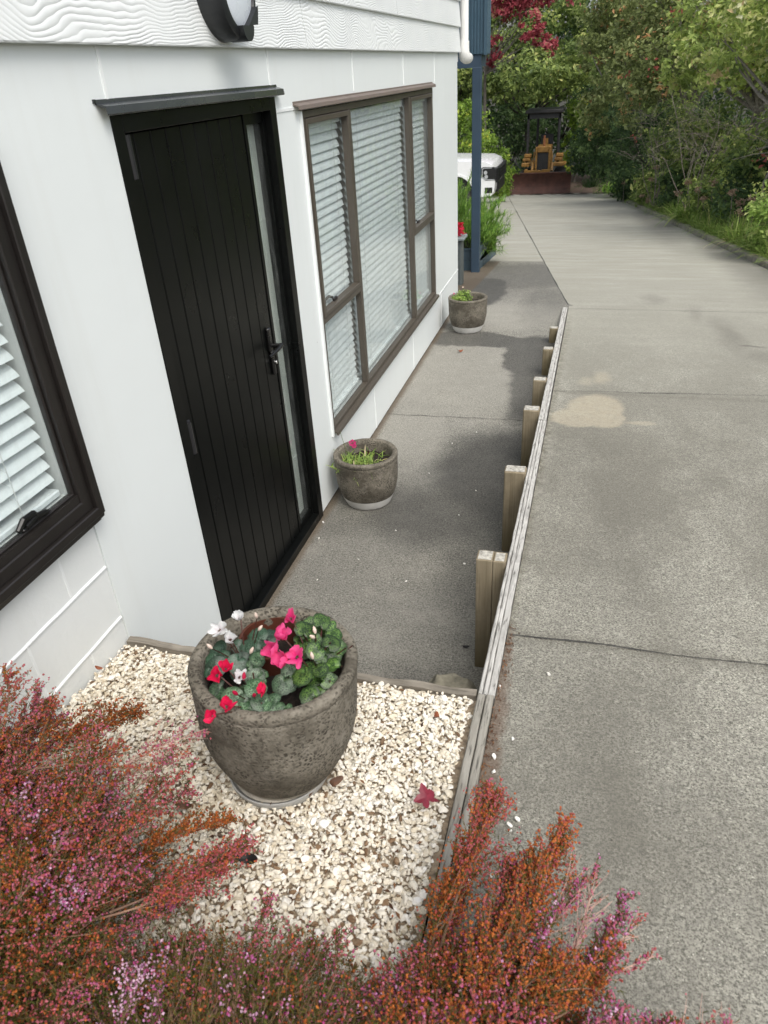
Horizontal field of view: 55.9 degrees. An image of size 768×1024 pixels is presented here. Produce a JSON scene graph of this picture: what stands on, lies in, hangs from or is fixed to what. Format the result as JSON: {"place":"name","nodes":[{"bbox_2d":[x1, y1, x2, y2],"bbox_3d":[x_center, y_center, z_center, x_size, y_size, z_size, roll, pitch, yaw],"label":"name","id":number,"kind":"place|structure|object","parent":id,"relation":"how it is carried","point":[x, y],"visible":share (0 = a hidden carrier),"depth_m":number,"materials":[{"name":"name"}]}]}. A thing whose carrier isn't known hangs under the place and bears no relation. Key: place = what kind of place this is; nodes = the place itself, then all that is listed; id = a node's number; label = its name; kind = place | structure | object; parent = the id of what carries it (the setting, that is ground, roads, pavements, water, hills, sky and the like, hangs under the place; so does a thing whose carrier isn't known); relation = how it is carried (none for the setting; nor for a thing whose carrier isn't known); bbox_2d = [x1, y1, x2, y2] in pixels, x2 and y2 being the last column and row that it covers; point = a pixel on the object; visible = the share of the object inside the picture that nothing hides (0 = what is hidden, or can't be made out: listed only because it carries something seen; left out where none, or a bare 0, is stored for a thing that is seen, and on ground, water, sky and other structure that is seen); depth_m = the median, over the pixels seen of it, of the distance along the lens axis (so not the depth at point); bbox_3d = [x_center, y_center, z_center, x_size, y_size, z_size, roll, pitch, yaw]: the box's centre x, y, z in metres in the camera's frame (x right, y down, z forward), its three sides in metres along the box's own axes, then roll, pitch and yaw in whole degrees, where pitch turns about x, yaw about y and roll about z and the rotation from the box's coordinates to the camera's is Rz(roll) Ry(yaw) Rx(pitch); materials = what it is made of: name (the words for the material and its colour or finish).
{"place":"outdoors","nodes":[
{"label":"outdoors","id":0,"kind":"place"},
{"bbox_2d":[12,645,475,1023],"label":"gravel","id":1,"kind":"structure","parent":0,"point":[301,867],"depth_m":1.73,"materials":[{"name":"white gravel"}]},
{"bbox_2d":[0,660,262,1023],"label":"heather","id":2,"kind":"object","parent":1,"relation":"on","point":[66,866],"visible":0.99,"depth_m":1.37,"materials":[{"name":"red plant"}]},
{"bbox_2d":[175,802,191,809],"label":"fallen leaf","id":3,"kind":"object","parent":1,"relation":"on","point":[182,806],"visible":0.84,"depth_m":1.74,"materials":[{"name":"plant"}]},
{"bbox_2d":[55,887,381,1023],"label":"heather","id":4,"kind":"object","parent":1,"relation":"on","point":[177,985],"visible":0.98,"depth_m":1.25,"materials":[{"name":"pink plant"}]},
{"bbox_2d":[234,852,257,863],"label":"fallen leaf","id":5,"kind":"object","parent":1,"relation":"on","point":[251,857],"visible":0.73,"depth_m":1.60,"materials":[{"name":"black plant"}]},
{"bbox_2d":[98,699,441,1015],"bbox_3d":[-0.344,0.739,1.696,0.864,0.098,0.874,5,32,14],"label":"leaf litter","id":6,"kind":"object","parent":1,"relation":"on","point":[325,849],"visible":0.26,"depth_m":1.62,"materials":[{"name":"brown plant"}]},
{"bbox_2d":[230,776,327,809],"bbox_3d":[-0.267,0.661,1.887,0.268,0.038,0.268,5,32,14],"label":"plant saucer","id":7,"kind":"object","parent":1,"relation":"on","point":[252,799],"visible":0.23,"depth_m":1.78,"materials":[{"name":"grey plastic"}]},
{"bbox_2d":[187,606,357,800],"bbox_3d":[-0.260,0.495,1.798,0.398,0.359,0.398,8,31,13],"label":"flower pot","id":8,"kind":"object","parent":7,"relation":"on","point":[298,748],"visible":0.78,"depth_m":1.64,"materials":[{"name":"stone"}]},
{"bbox_2d":[204,610,278,683],"bbox_3d":[-0.350,0.337,1.707,0.169,0.156,0.248,5,32,14],"label":"cyclamen","id":9,"kind":"object","parent":8,"relation":"on","point":[242,649],"visible":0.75,"depth_m":1.72,"materials":[{"name":"green plant"}]},
{"bbox_2d":[203,651,303,723],"bbox_3d":[-0.294,0.402,1.599,0.178,0.149,0.267,21,39,35],"label":"cyclamen","id":10,"kind":"object","parent":8,"relation":"on","point":[251,694],"visible":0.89,"depth_m":1.59,"materials":[{"name":"green plant"}]},
{"bbox_2d":[239,617,295,675],"bbox_3d":[-0.279,0.348,1.818,0.160,0.090,0.160,5,32,14],"label":"nursery pot","id":11,"kind":"object","parent":8,"relation":"in","point":[271,669],"visible":0.31,"depth_m":1.84,"materials":[{"name":"brown plastic"}]},
{"bbox_2d":[260,608,352,703],"bbox_3d":[-0.172,0.326,1.690,0.166,0.172,0.250,5,32,14],"label":"cyclamen","id":12,"kind":"object","parent":8,"relation":"in","point":[319,642],"visible":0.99,"depth_m":1.66,"materials":[{"name":"green plant"}]},
{"bbox_2d":[329,776,343,786],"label":"fallen leaf","id":13,"kind":"object","parent":1,"relation":"on","point":[335,781],"visible":1,"depth_m":1.80,"materials":[{"name":"brown plant"}]},
{"bbox_2d":[414,783,439,807],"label":"fallen leaf","id":14,"kind":"object","parent":1,"relation":"on","point":[425,796],"visible":1,"depth_m":1.73,"materials":[{"name":"plant"}]},
{"bbox_2d":[328,776,739,1023],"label":"heather","id":15,"kind":"object","parent":1,"relation":"on","point":[470,977],"visible":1,"depth_m":1.22,"materials":[{"name":"plant"}]},
{"bbox_2d":[265,261,571,692],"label":"path","id":16,"kind":"structure","parent":0,"point":[419,625],"depth_m":4.19,"materials":[{"name":"concrete"}]},
{"bbox_2d":[333,438,397,509],"bbox_3d":[-0.098,-0.210,4.219,0.370,0.317,0.370,5,32,14],"label":"flower pot","id":17,"kind":"object","parent":16,"relation":"on","point":[374,493],"visible":0.9,"depth_m":4.11,"materials":[{"name":"stone"}]},
{"bbox_2d":[327,432,389,485],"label":"pinks plant","id":18,"kind":"object","parent":17,"relation":"in","point":[359,460],"visible":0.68,"depth_m":4.17,"materials":[{"name":"green plant"}]},
{"bbox_2d":[429,673,477,694],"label":"rock","id":19,"kind":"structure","parent":16,"relation":"on","point":[454,680],"depth_m":2.38,"materials":[{"name":"beige stone"}]},
{"bbox_2d":[458,234,467,284],"bbox_3d":[0.859,-3.054,8.799,0.275,0.580,0.260,5,32,14],"label":"tall planter","id":20,"kind":"object","parent":16,"relation":"on","point":[461,238],"visible":0.39,"depth_m":8.72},
{"bbox_2d":[458,222,465,235],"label":"geranium","id":21,"kind":"object","parent":20,"relation":"on","point":[461,228],"visible":0.5,"depth_m":8.53,"materials":[{"name":"red plant"}]},
{"bbox_2d":[448,291,487,333],"bbox_3d":[0.795,-1.887,6.873,0.368,0.319,0.368,5,32,14],"label":"flower pot","id":22,"kind":"object","parent":16,"relation":"on","point":[468,317],"visible":0.94,"depth_m":6.75,"materials":[{"name":"stone"}]},
{"bbox_2d":[451,286,472,300],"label":"seedling","id":23,"kind":"object","parent":22,"relation":"on","point":[462,297],"visible":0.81,"depth_m":6.75,"materials":[{"name":"green plant"}]},
{"bbox_2d":[457,0,490,271],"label":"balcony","id":24,"kind":"structure","parent":16,"relation":"on","point":[479,29],"depth_m":8.70,"materials":[{"name":"blue metal"}]},
{"bbox_2d":[497,174,610,194],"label":"soil","id":25,"kind":"structure","parent":0,"point":[578,179],"depth_m":29.25,"materials":[{"name":"brown soil"}]},
{"bbox_2d":[510,106,570,194],"bbox_3d":[6.441,-14.498,29.064,2.340,2.950,2.837,5,32,14],"label":"bulldozer","id":26,"kind":"object","parent":25,"relation":"on","point":[540,178],"visible":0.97,"depth_m":28.48,"materials":[{"name":"yellow metal"}]},
{"bbox_2d":[555,95,588,182],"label":"understorey bush","id":27,"kind":"object","parent":25,"relation":"on","point":[572,123],"visible":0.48,"depth_m":29.23,"materials":[{"name":"green plant"}]},
{"bbox_2d":[566,79,666,182],"bbox_3d":[9.183,-15.455,28.943,2.981,4.300,5.060,-27,38,-33],"label":"dark shrub","id":28,"kind":"object","parent":25,"relation":"on","point":[581,91],"visible":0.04,"depth_m":29.34,"materials":[{"name":"green plant"}]},
{"bbox_2d":[418,68,765,959],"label":"ground","id":29,"kind":"structure","parent":0,"point":[564,102],"depth_m":53.42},
{"bbox_2d":[0,0,472,760],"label":"house","id":30,"kind":"structure","parent":29,"relation":"on","point":[166,314],"depth_m":2.57,"materials":[{"name":"paint"}]},
{"bbox_2d":[0,322,60,542],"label":"venetian blind","id":31,"kind":"object","parent":30,"relation":"attached to","point":[24,475],"visible":0.94,"depth_m":1.89,"materials":[{"name":"white plastic"}]},
{"bbox_2d":[0,162,104,610],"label":"window","id":32,"kind":"structure","parent":30,"relation":"in","point":[39,538],"depth_m":1.89,"materials":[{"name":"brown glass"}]},
{"bbox_2d":[92,85,322,620],"bbox_3d":[-0.614,-0.574,3.114,0.152,2.144,1.332,5,32,14],"label":"door","id":33,"kind":"structure","parent":30,"relation":"in","point":[204,185],"depth_m":2.97,"materials":[{"name":"black wood"}]},
{"bbox_2d":[197,0,257,42],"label":"wall light","id":34,"kind":"object","parent":30,"relation":"attached to","point":[232,21],"visible":1,"depth_m":2.51,"materials":[{"name":"black metal"}]},
{"bbox_2d":[308,118,359,411],"bbox_3d":[-0.310,-1.359,4.096,0.058,1.541,0.640,5,32,14],"label":"venetian blind","id":35,"kind":"object","parent":30,"relation":"attached to","point":[339,330],"visible":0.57,"depth_m":4.12,"materials":[{"name":"white plastic"}]},
{"bbox_2d":[292,82,438,435],"bbox_3d":[-0.015,-1.926,4.980,0.171,1.699,3.075,5,32,14],"label":"window","id":36,"kind":"structure","parent":30,"relation":"in","point":[371,375],"depth_m":4.66,"materials":[{"name":"brown metal"}]},
{"bbox_2d":[338,100,409,375],"bbox_3d":[-0.031,-1.913,4.975,0.058,1.541,1.365,5,32,14],"label":"venetian blind","id":37,"kind":"object","parent":30,"relation":"attached to","point":[376,138],"visible":0.89,"depth_m":4.95,"materials":[{"name":"white plastic"}]},
{"bbox_2d":[399,98,428,312],"bbox_3d":[0.255,-2.481,5.875,0.058,1.541,0.670,5,32,14],"label":"venetian blind","id":38,"kind":"object","parent":30,"relation":"attached to","point":[422,289],"visible":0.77,"depth_m":5.89,"materials":[{"name":"white plastic"}]},
{"bbox_2d":[126,636,476,700],"bbox_3d":[-0.269,0.772,2.435,1.158,0.716,0.024,5,32,14],"label":"edging board","id":39,"kind":"object","parent":29,"relation":"on","point":[177,649],"visible":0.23,"depth_m":2.19,"materials":[{"name":"grey wood"}]},
{"bbox_2d":[457,97,512,191],"bbox_3d":[1.763,-11.822,23.592,4.812,3.685,2.223,5,32,14],"label":"lime hedge","id":40,"kind":"object","parent":29,"relation":"on","point":[462,121],"visible":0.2,"depth_m":22.95,"materials":[{"name":"green plant"}]},
{"bbox_2d":[460,134,520,197],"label":"understorey bush","id":41,"kind":"object","parent":29,"relation":"on","point":[511,171],"visible":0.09,"depth_m":26.68,"materials":[{"name":"green plant"}]},
{"bbox_2d":[421,307,567,951],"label":"retaining wall","id":42,"kind":"structure","parent":29,"relation":"on","point":[497,573],"depth_m":2.84,"materials":[{"name":"grey wood"}]},
{"bbox_2d":[457,0,563,128],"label":"green tree","id":43,"kind":"object","parent":29,"relation":"on","point":[463,91],"visible":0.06,"depth_m":33.06,"materials":[{"name":"green plant"}]},
{"bbox_2d":[482,99,550,178],"bbox_3d":[5.704,-15.767,31.319,3.078,3.747,2.166,-6,31,-3],"label":"dark shrub","id":44,"kind":"object","parent":29,"relation":"on","point":[519,147],"visible":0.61,"depth_m":30.93,"materials":[{"name":"green plant"}]},
{"bbox_2d":[483,0,580,149],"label":"autumn tree","id":45,"kind":"object","parent":29,"relation":"on","point":[504,9],"visible":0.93,"depth_m":27.85,"materials":[{"name":"red plant"}]},
{"bbox_2d":[463,8,612,171],"bbox_3d":[6.554,-17.247,30.756,5.496,7.163,8.927,-7,31,-5],"label":"green tree","id":46,"kind":"object","parent":29,"relation":"on","point":[545,74],"visible":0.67,"depth_m":28.21,"materials":[{"name":"green plant"}]},
{"bbox_2d":[568,176,606,193],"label":"strap leaf plant","id":47,"kind":"object","parent":29,"relation":"on","point":[590,183],"visible":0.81,"depth_m":27.22,"materials":[{"name":"green plant"}]},
{"bbox_2d":[594,181,615,196],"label":"strap leaf plant","id":48,"kind":"object","parent":29,"relation":"on","point":[608,187],"visible":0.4,"depth_m":24.60,"materials":[{"name":"green plant"}]},
{"bbox_2d":[457,0,767,166],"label":"green tree","id":49,"kind":"object","parent":29,"relation":"on","point":[552,129],"visible":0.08,"depth_m":37.75,"materials":[{"name":"green plant"}]},
{"bbox_2d":[566,86,663,194],"bbox_3d":[7.737,-13.066,25.433,2.593,3.404,4.703,-15,33,-18],"label":"dark shrub","id":50,"kind":"object","parent":29,"relation":"on","point":[594,159],"visible":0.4,"depth_m":25.59,"materials":[{"name":"green plant"}]},
{"bbox_2d":[548,0,718,153],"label":"green tree","id":51,"kind":"object","parent":29,"relation":"on","point":[570,19],"visible":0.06,"depth_m":31.63,"materials":[{"name":"green plant"}]},
{"bbox_2d":[599,145,669,201],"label":"understorey bush","id":52,"kind":"object","parent":29,"relation":"on","point":[619,195],"visible":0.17,"depth_m":22.64,"materials":[{"name":"green plant"}]},
{"bbox_2d":[571,0,700,161],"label":"grey green tree","id":53,"kind":"object","parent":29,"relation":"on","point":[589,49],"visible":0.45,"depth_m":22.85,"materials":[{"name":"green plant"}]},
{"bbox_2d":[621,165,659,203],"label":"dried flower plant","id":54,"kind":"object","parent":29,"relation":"on","point":[643,195],"visible":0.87,"depth_m":18.80,"materials":[{"name":"brown plant"}]},
{"bbox_2d":[598,87,712,191],"bbox_3d":[7.457,-10.704,20.692,2.441,3.172,3.662,-19,35,-24],"label":"dark shrub","id":55,"kind":"object","parent":29,"relation":"on","point":[616,175],"visible":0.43,"depth_m":20.89,"materials":[{"name":"green plant"}]},
{"bbox_2d":[608,96,710,206],"bbox_3d":[6.611,-8.879,17.396,2.433,2.864,1.234,5,32,14],"label":"twiggy shrub","id":56,"kind":"object","parent":29,"relation":"on","point":[650,115],"visible":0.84,"depth_m":17.38,"materials":[{"name":"plant"}]},
{"bbox_2d":[625,145,702,206],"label":"understorey bush","id":57,"kind":"object","parent":29,"relation":"on","point":[647,175],"visible":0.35,"depth_m":19.73,"materials":[{"name":"green plant"}]},
{"bbox_2d":[649,201,707,224],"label":"strap leaf plant","id":58,"kind":"object","parent":29,"relation":"on","point":[678,214],"visible":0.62,"depth_m":14.81,"materials":[{"name":"green plant"}]},
{"bbox_2d":[599,0,767,142],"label":"grey green tree","id":59,"kind":"object","parent":29,"relation":"on","point":[642,82],"visible":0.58,"depth_m":18.33,"materials":[{"name":"green plant"}]},
{"bbox_2d":[604,180,767,266],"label":"grass","id":60,"kind":"structure","parent":29,"relation":"on","point":[698,221],"depth_m":12.66,"materials":[{"name":"green plant"}]},
{"bbox_2d":[674,178,717,216],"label":"dried flower plant","id":61,"kind":"object","parent":60,"relation":"on","point":[713,183],"visible":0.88,"depth_m":14.46,"materials":[{"name":"brown plant"}]},
{"bbox_2d":[609,192,767,268],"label":"kerb","id":62,"kind":"structure","parent":29,"relation":"on","point":[752,258],"depth_m":11.91,"materials":[{"name":"concrete"}]},
{"bbox_2d":[653,140,736,207],"bbox_3d":[7.451,-8.051,17.386,1.787,1.794,2.711,23,40,37],"label":"understorey bush","id":63,"kind":"object","parent":29,"relation":"on","point":[668,183],"visible":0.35,"depth_m":17.04,"materials":[{"name":"green plant"}]},
{"bbox_2d":[639,79,767,207],"bbox_3d":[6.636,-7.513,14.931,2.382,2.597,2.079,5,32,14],"label":"twiggy shrub","id":64,"kind":"object","parent":29,"relation":"on","point":[699,156],"visible":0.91,"depth_m":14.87,"materials":[{"name":"plant"}]},
{"bbox_2d":[645,0,767,183],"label":"leafy tree","id":65,"kind":"object","parent":29,"relation":"on","point":[696,74],"visible":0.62,"depth_m":14.73,"materials":[{"name":"green plant"}]},
{"bbox_2d":[677,134,766,214],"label":"understorey bush","id":66,"kind":"object","parent":29,"relation":"on","point":[693,194],"visible":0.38,"depth_m":14.85,"materials":[{"name":"green plant"}]},
{"bbox_2d":[692,0,767,167],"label":"broad tree","id":67,"kind":"object","parent":29,"relation":"on","point":[750,16],"visible":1,"depth_m":11.80,"materials":[{"name":"green plant"}]},
{"bbox_2d":[695,132,767,225],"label":"understorey bush","id":68,"kind":"object","parent":29,"relation":"on","point":[722,205],"visible":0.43,"depth_m":13.02,"materials":[{"name":"green plant"}]},
{"bbox_2d":[718,105,767,201],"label":"dark shrub","id":69,"kind":"object","parent":29,"relation":"on","point":[739,152],"visible":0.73,"depth_m":13.01,"materials":[{"name":"green plant"}]},
{"bbox_2d":[719,213,767,247],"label":"strap leaf plant","id":70,"kind":"object","parent":29,"relation":"on","point":[748,236],"visible":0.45,"depth_m":10.89,"materials":[{"name":"green plant"}]},
{"bbox_2d":[727,189,763,227],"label":"dried flower plant","id":71,"kind":"object","parent":29,"relation":"on","point":[731,192],"visible":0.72,"depth_m":12.37,"materials":[{"name":"brown plant"}]},
{"bbox_2d":[732,103,767,227],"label":"twiggy shrub","id":72,"kind":"object","parent":29,"relation":"on","point":[763,183],"visible":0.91,"depth_m":11.46,"materials":[{"name":"green plant"}]},
{"bbox_2d":[742,171,767,255],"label":"yellow green shrub","id":73,"kind":"object","parent":29,"relation":"on","point":[761,207],"visible":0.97,"depth_m":9.82,"materials":[{"name":"green plant"}]},
{"bbox_2d":[742,182,767,223],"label":"understorey bush","id":74,"kind":"object","parent":29,"relation":"on","point":[754,190],"visible":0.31,"depth_m":11.20,"materials":[{"name":"green plant"}]},
{"bbox_2d":[450,193,767,1023],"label":"driveway","id":75,"kind":"structure","parent":0,"point":[646,533],"depth_m":2.45,"materials":[{"name":"concrete"}]},
{"bbox_2d":[464,226,495,270],"bbox_3d":[0.882,-3.859,10.841,1.375,0.550,1.862,5,32,14],"label":"planter box","id":76,"kind":"object","parent":75,"relation":"on","point":[485,257],"visible":0.02,"depth_m":10.11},
{"bbox_2d":[458,169,514,256],"bbox_3d":[1.118,-4.303,10.390,1.682,1.242,2.139,5,32,14],"label":"feathery shrub","id":77,"kind":"object","parent":76,"relation":"in","point":[488,230],"visible":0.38,"depth_m":10.17,"materials":[{"name":"green plant"}]},
{"bbox_2d":[457,153,505,209],"bbox_3d":[0.542,-9.051,19.453,5.285,1.840,1.950,5,32,14],"label":"utility truck","id":78,"kind":"object","parent":75,"relation":"on","point":[493,168],"visible":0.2,"depth_m":18.19,"materials":[{"name":"white metal"}]},
{"bbox_2d":[459,624,518,918],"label":"needle litter","id":79,"kind":"object","parent":75,"relation":"on","point":[482,767],"visible":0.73,"depth_m":1.99,"materials":[{"name":"brown plant"}]},
{"bbox_2d":[492,174,513,198],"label":"clipped bush","id":80,"kind":"object","parent":75,"relation":"on","point":[501,192],"visible":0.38,"depth_m":24.26,"materials":[{"name":"green plant"}]},
{"bbox_2d":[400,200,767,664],"bbox_3d":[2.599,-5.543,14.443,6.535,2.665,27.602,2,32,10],"label":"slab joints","id":81,"kind":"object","parent":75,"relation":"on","point":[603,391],"visible":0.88,"depth_m":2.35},
{"bbox_2d":[482,0,760,72],"label":"sky","id":82,"kind":"structure","parent":0,"point":[590,0],"materials":[{"name":"white"}]}
]}

